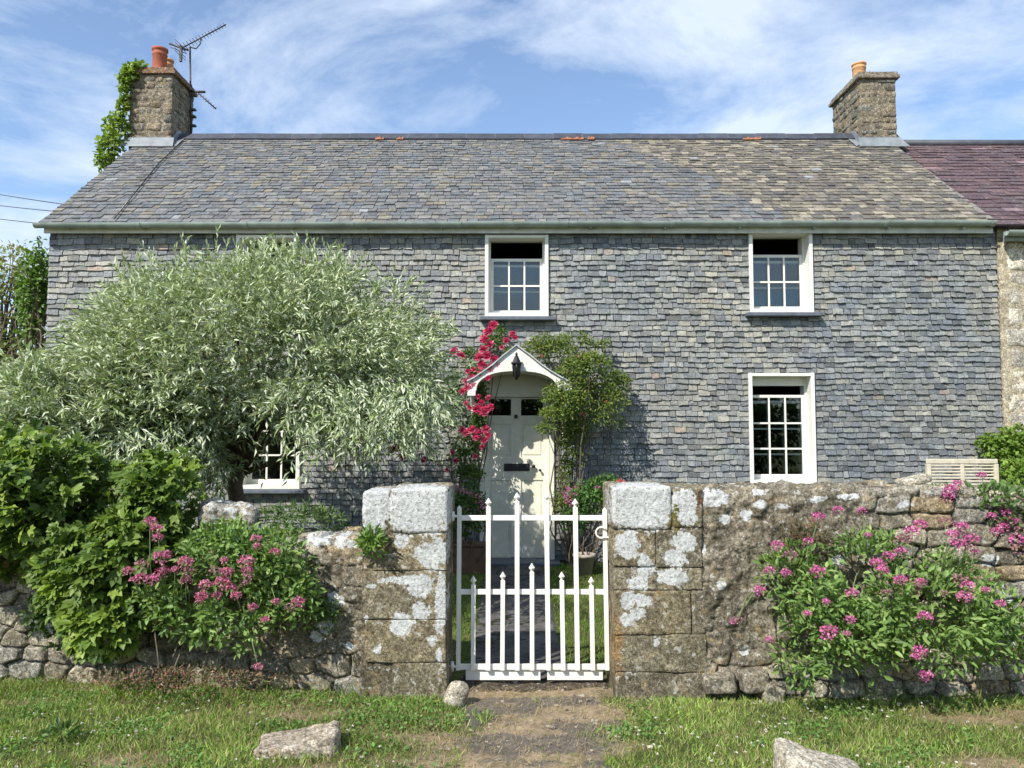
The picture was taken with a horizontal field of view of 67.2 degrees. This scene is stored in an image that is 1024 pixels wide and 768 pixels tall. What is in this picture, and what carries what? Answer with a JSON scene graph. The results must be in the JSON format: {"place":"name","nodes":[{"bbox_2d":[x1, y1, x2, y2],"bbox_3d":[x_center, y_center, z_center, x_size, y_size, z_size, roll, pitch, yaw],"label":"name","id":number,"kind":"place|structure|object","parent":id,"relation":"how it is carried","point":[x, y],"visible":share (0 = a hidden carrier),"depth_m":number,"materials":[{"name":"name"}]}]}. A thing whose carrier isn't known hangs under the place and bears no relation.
{"place":"outdoors","nodes":[
{"label":"outdoors","id":0,"kind":"place"},
{"bbox_2d":[0,205,52,211],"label":"overhead wire","id":1,"kind":"object","parent":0,"point":[27,208],"visible":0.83,"depth_m":15.85,"materials":[{"name":"metal"}]},
{"bbox_2d":[0,194,61,203],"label":"overhead wire","id":2,"kind":"object","parent":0,"point":[32,199],"visible":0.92,"depth_m":15.56,"materials":[{"name":"metal"}]},
{"bbox_2d":[0,562,1023,767],"bbox_3d":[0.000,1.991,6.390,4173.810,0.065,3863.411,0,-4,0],"label":"ground","id":3,"kind":"structure","parent":0,"point":[490,700],"depth_m":4.11,"materials":[{"name":"green plant"}]},
{"bbox_2d":[0,329,33,388],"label":"hawthorn tree","id":4,"kind":"object","parent":3,"relation":"on","point":[10,346],"visible":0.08,"depth_m":10.96,"materials":[{"name":"green plant"}]},
{"bbox_2d":[0,239,46,389],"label":"hawthorn tree","id":5,"kind":"object","parent":3,"relation":"on","point":[5,318],"visible":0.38,"depth_m":12.98,"materials":[{"name":"green plant"}]},
{"bbox_2d":[11,236,49,365],"bbox_3d":[-7.453,0.038,12.019,0.678,4.812,0.730,2,-4,-27],"label":"ivy clad tree","id":6,"kind":"object","parent":3,"relation":"on","point":[36,282],"visible":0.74,"depth_m":11.96,"materials":[{"name":"green plant"}]},
{"bbox_2d":[37,715,83,743],"bbox_3d":[-2.267,1.749,3.874,0.190,0.125,0.222,0,-4,0],"label":"dock","id":7,"kind":"object","parent":3,"relation":"on","point":[56,726],"visible":1,"depth_m":3.87,"materials":[{"name":"green plant"}]},
{"bbox_2d":[0,418,208,693],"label":"virginia creeper","id":8,"kind":"object","parent":3,"relation":"on","point":[77,581],"visible":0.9,"depth_m":4.69,"materials":[{"name":"green plant"}]},
{"bbox_2d":[45,663,301,696],"bbox_3d":[-1.955,1.706,4.448,1.514,0.148,0.451,0,-4,0],"label":"stonecrop","id":9,"kind":"object","parent":3,"relation":"on","point":[163,680],"visible":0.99,"depth_m":4.42,"materials":[{"name":"green plant"}]},
{"bbox_2d":[0,501,362,694],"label":"garden wall","id":10,"kind":"structure","parent":3,"relation":"on","point":[308,656],"depth_m":4.77,"materials":[{"name":"stone"}]},
{"bbox_2d":[16,595,128,650],"bbox_3d":[-2.683,1.419,4.768,0.741,0.491,0.305,0,-4,0],"label":"ivy","id":11,"kind":"object","parent":10,"relation":"attached to","point":[34,619],"visible":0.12,"depth_m":4.71,"materials":[{"name":"green plant"}]},
{"bbox_2d":[122,512,326,669],"bbox_3d":[-1.685,1.187,4.545,1.122,0.850,0.848,2,-4,-25],"label":"red valerian","id":12,"kind":"object","parent":10,"relation":"attached to","point":[245,562],"visible":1,"depth_m":4.51,"materials":[{"name":"green plant"}]},
{"bbox_2d":[197,498,259,531],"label":"coping block","id":13,"kind":"structure","parent":10,"relation":"on","point":[212,509],"depth_m":4.92,"materials":[{"name":"stone"}]},
{"bbox_2d":[257,496,355,534],"bbox_3d":[-1.378,0.886,5.046,0.682,0.291,0.310,0,-4,0],"label":"weed","id":14,"kind":"object","parent":10,"relation":"on","point":[298,514],"visible":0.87,"depth_m":5.01,"materials":[{"name":"green plant"}]},
{"bbox_2d":[308,596,343,636],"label":"wall plant","id":15,"kind":"object","parent":10,"relation":"attached to","point":[328,609],"depth_m":4.65,"materials":[{"name":"green plant"}]},
{"bbox_2d":[353,521,387,561],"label":"fern sprig","id":16,"kind":"object","parent":10,"relation":"attached to","point":[367,537],"visible":1,"depth_m":4.59,"materials":[{"name":"green plant"}]},
{"bbox_2d":[0,224,478,513],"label":"silver pear tree","id":17,"kind":"object","parent":3,"relation":"on","point":[145,377],"visible":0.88,"depth_m":6.05,"materials":[{"name":"green plant"}]},
{"bbox_2d":[253,720,340,759],"bbox_3d":[-1.063,1.788,3.836,0.428,0.165,0.274,0,-4,0],"label":"boulder","id":18,"kind":"object","parent":3,"relation":"on","point":[323,739],"visible":0.77,"depth_m":3.76,"materials":[{"name":"stone"}]},
{"bbox_2d":[304,523,354,531],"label":"fern","id":19,"kind":"object","parent":3,"relation":"on","point":[345,525],"visible":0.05,"depth_m":8.82,"materials":[{"name":"green plant"}]},
{"bbox_2d":[359,482,454,698],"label":"gate pier","id":20,"kind":"structure","parent":3,"relation":"on","point":[407,641],"depth_m":4.65,"materials":[{"name":"stone"}]},
{"bbox_2d":[390,320,517,540],"bbox_3d":[-0.529,0.660,8.515,0.985,2.937,2.032,-1,-4,13],"label":"climbing rose","id":21,"kind":"object","parent":3,"relation":"on","point":[481,412],"visible":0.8,"depth_m":9.02,"materials":[{"name":"green plant"}]},
{"bbox_2d":[443,680,468,707],"bbox_3d":[-0.328,1.827,4.515,0.150,0.168,0.130,0,-4,0],"label":"cobble","id":22,"kind":"object","parent":3,"relation":"on","point":[456,693],"visible":0.81,"depth_m":4.47,"materials":[{"name":"stone"}]},
{"bbox_2d":[453,541,485,573],"bbox_3d":[-0.491,1.972,8.761,0.474,0.333,0.250,0,-4,0],"label":"plant trough","id":23,"kind":"object","parent":3,"relation":"on","point":[468,565],"visible":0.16,"depth_m":8.64,"materials":[{"name":"brown plastic"}]},
{"bbox_2d":[453,486,486,562],"bbox_3d":[-0.553,1.643,8.709,0.650,1.006,0.496,0,-4,0],"label":"geranium","id":24,"kind":"object","parent":23,"relation":"in","point":[476,501],"visible":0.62,"depth_m":8.69,"materials":[{"name":"green plant"}]},
{"bbox_2d":[0,686,1015,767],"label":"ground weeds","id":25,"kind":"object","parent":3,"relation":"on","point":[401,716],"visible":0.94,"depth_m":4.14,"materials":[{"name":"green plant"}]},
{"bbox_2d":[0,676,1023,767],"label":"verge grass","id":26,"kind":"structure","parent":3,"relation":"on","point":[790,702],"depth_m":4.07,"materials":[{"name":"green plant"}]},
{"bbox_2d":[0,665,1023,743],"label":"tall grass","id":27,"kind":"structure","parent":3,"relation":"on","point":[354,692],"depth_m":4.48,"materials":[{"name":"green plant"}]},
{"bbox_2d":[3,685,1023,767],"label":"dry litter","id":28,"kind":"object","parent":3,"relation":"on","point":[517,692],"visible":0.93,"depth_m":4.04,"materials":[{"name":"brown plant"}]},
{"bbox_2d":[32,45,1004,566],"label":"cottage","id":29,"kind":"structure","parent":3,"relation":"on","point":[776,307],"depth_m":9.61,"materials":[{"name":"stone"}]},
{"bbox_2d":[92,58,149,173],"bbox_3d":[-6.093,-3.333,11.916,0.786,3.516,0.546,2,-4,-34],"label":"chimney creeper","id":30,"kind":"object","parent":29,"relation":"attached to","point":[112,139],"visible":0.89,"depth_m":11.87,"materials":[{"name":"green plant"}]},
{"bbox_2d":[169,23,225,133],"bbox_3d":[-5.164,-5.026,12.615,0.871,1.924,0.206,1,-4,-19],"label":"tv aerial","id":31,"kind":"object","parent":29,"relation":"attached to","point":[181,55],"visible":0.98,"depth_m":12.60,"materials":[{"name":"metal"}]},
{"bbox_2d":[236,234,297,280],"bbox_3d":[-3.061,-1.340,9.730,0.761,1.033,0.320,0,-4,0],"label":"window","id":32,"kind":"structure","parent":29,"relation":"in","point":[239,238],"depth_m":9.65,"materials":[{"name":"white paint"}]},
{"bbox_2d":[243,380,306,493],"bbox_3d":[-2.963,0.650,9.573,0.891,1.389,0.390,0,-4,0],"label":"window","id":33,"kind":"structure","parent":29,"relation":"in","point":[250,485],"depth_m":9.46,"materials":[{"name":"white paint"}]},
{"bbox_2d":[511,352,521,379],"bbox_3d":[0.052,-0.206,8.900,0.130,0.325,0.171,0,-4,0],"label":"porch lantern","id":34,"kind":"object","parent":29,"relation":"attached to","point":[516,363],"visible":1,"depth_m":8.86,"materials":[{"name":"black metal"}]},
{"bbox_2d":[485,397,548,557],"bbox_3d":[0.062,1.162,9.542,0.795,1.991,0.100,0,-4,0],"label":"door","id":35,"kind":"structure","parent":29,"relation":"in","point":[517,459],"depth_m":9.55,"materials":[{"name":"paint"}]},
{"bbox_2d":[480,234,554,320],"bbox_3d":[0.069,-1.317,9.694,0.932,1.083,0.390,0,-4,0],"label":"window","id":36,"kind":"structure","parent":29,"relation":"in","point":[490,315],"depth_m":9.71,"materials":[{"name":"white paint"}]},
{"bbox_2d":[748,373,816,483],"bbox_3d":[3.326,0.553,9.614,0.813,1.365,0.320,0,-4,0],"label":"window","id":37,"kind":"structure","parent":29,"relation":"in","point":[806,381],"depth_m":9.61,"materials":[{"name":"white paint"}]},
{"bbox_2d":[745,234,822,316],"bbox_3d":[3.362,-1.368,9.697,0.932,1.084,0.390,0,-4,0],"label":"window","id":38,"kind":"structure","parent":29,"relation":"in","point":[805,281],"depth_m":9.70,"materials":[{"name":"white paint"}]},
{"bbox_2d":[452,563,604,672],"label":"lawn grass","id":39,"kind":"structure","parent":3,"relation":"on","point":[554,578],"depth_m":6.89,"materials":[{"name":"green plant"}]},
{"bbox_2d":[460,675,608,691],"bbox_3d":[0.131,1.938,4.908,0.956,0.102,0.322,0,-4,0],"label":"threshold","id":40,"kind":"object","parent":3,"relation":"on","point":[514,685],"visible":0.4,"depth_m":4.85,"materials":[{"name":"stone"}]},
{"bbox_2d":[522,331,633,565],"bbox_3d":[0.779,0.736,9.015,1.387,2.848,0.840,0,-4,0],"label":"climbing rose","id":41,"kind":"object","parent":3,"relation":"on","point":[584,360],"visible":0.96,"depth_m":9.07,"materials":[{"name":"green plant"}]},
{"bbox_2d":[572,552,595,575],"bbox_3d":[0.805,2.011,8.593,0.260,0.235,0.260,0,-4,0],"label":"flower pot","id":42,"kind":"object","parent":3,"relation":"on","point":[585,563],"visible":0.78,"depth_m":8.50,"materials":[{"name":"ceramic"}]},
{"bbox_2d":[559,470,618,570],"bbox_3d":[0.950,1.591,8.738,0.886,1.207,0.571,0,-4,0],"label":"hardy geranium","id":43,"kind":"object","parent":3,"relation":"on","point":[577,493],"visible":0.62,"depth_m":8.65,"materials":[{"name":"green plant"}]},
{"bbox_2d":[602,481,706,698],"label":"gate pier","id":44,"kind":"structure","parent":3,"relation":"on","point":[657,640],"depth_m":4.65,"materials":[{"name":"stone"}]},
{"bbox_2d":[449,493,608,679],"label":"garden gate","id":45,"kind":"structure","parent":44,"relation":"attached to","point":[577,670],"depth_m":4.86,"materials":[{"name":"paint"}]},
{"bbox_2d":[701,669,736,694],"bbox_3d":[1.237,1.778,4.610,0.209,0.140,0.168,0,-4,0],"label":"rock","id":46,"kind":"object","parent":3,"relation":"on","point":[719,682],"visible":0.89,"depth_m":4.54,"materials":[{"name":"stone"}]},
{"bbox_2d":[736,666,768,693],"bbox_3d":[1.436,1.766,4.602,0.183,0.144,0.172,0,-4,0],"label":"rock","id":47,"kind":"object","parent":3,"relation":"on","point":[753,679],"visible":0.89,"depth_m":4.53,"materials":[{"name":"stone"}]},
{"bbox_2d":[758,680,785,702],"bbox_3d":[1.540,1.826,4.560,0.141,0.132,0.158,0,-4,0],"label":"rock","id":48,"kind":"object","parent":3,"relation":"on","point":[775,690],"visible":0.76,"depth_m":4.50,"materials":[{"name":"stone"}]},
{"bbox_2d":[773,737,859,767],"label":"boulder","id":49,"kind":"object","parent":3,"relation":"on","point":[789,753],"visible":1,"depth_m":3.48,"materials":[{"name":"stone"}]},
{"bbox_2d":[691,479,1023,701],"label":"garden wall","id":50,"kind":"structure","parent":3,"relation":"on","point":[743,522],"depth_m":4.67,"materials":[{"name":"stone"}]},
{"bbox_2d":[778,517,833,572],"bbox_3d":[1.765,0.963,4.605,0.362,0.345,0.181,0,-4,0],"label":"trailing plant","id":51,"kind":"object","parent":50,"relation":"attached to","point":[809,532],"visible":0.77,"depth_m":4.60,"materials":[{"name":"green plant"}]},
{"bbox_2d":[895,473,931,484],"bbox_3d":[2.590,0.622,4.969,0.192,0.089,0.129,0,-4,0],"label":"edging stone","id":52,"kind":"object","parent":50,"relation":"on","point":[919,478],"visible":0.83,"depth_m":4.91,"materials":[{"name":"white stone"}]},
{"bbox_2d":[930,471,1023,554],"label":"red valerian","id":53,"kind":"object","parent":50,"relation":"on","point":[999,487],"visible":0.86,"depth_m":4.68,"materials":[{"name":"green plant"}]},
{"bbox_2d":[729,505,1023,699],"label":"red valerian","id":54,"kind":"object","parent":3,"relation":"on","point":[892,628],"visible":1,"depth_m":4.31,"materials":[{"name":"green plant"}]},
{"bbox_2d":[899,140,1023,484],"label":"stone cottage","id":55,"kind":"structure","parent":3,"relation":"on","point":[987,176],"depth_m":10.09,"materials":[{"name":"stone"}]},
{"bbox_2d":[974,422,1023,486],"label":"yellow green shrub","id":56,"kind":"object","parent":3,"relation":"on","point":[1003,446],"visible":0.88,"depth_m":9.11,"materials":[{"name":"green plant"}]},
{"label":"terrace","id":57,"kind":"structure","parent":3,"relation":"on","visible":0},
{"bbox_2d":[925,459,998,485],"bbox_3d":[5.213,1.321,8.656,0.833,0.936,0.542,0,-4,0],"label":"garden bench","id":58,"kind":"object","parent":57,"relation":"on","point":[994,468],"visible":0.38,"depth_m":8.91,"materials":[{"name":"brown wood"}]},
{"bbox_2d":[0,0,1023,352],"label":"sky","id":59,"kind":"structure","parent":0,"point":[275,66],"materials":[{"name":"blue"}]},
{"bbox_2d":[464,565,565,678],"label":"garden path","id":60,"kind":"structure","parent":0,"point":[524,623],"depth_m":6.30,"materials":[{"name":"grey stone"}]},
{"bbox_2d":[432,693,652,767],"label":"path gravel","id":61,"kind":"structure","parent":0,"point":[596,720],"depth_m":4.21,"materials":[{"name":"gravel"}]}
]}

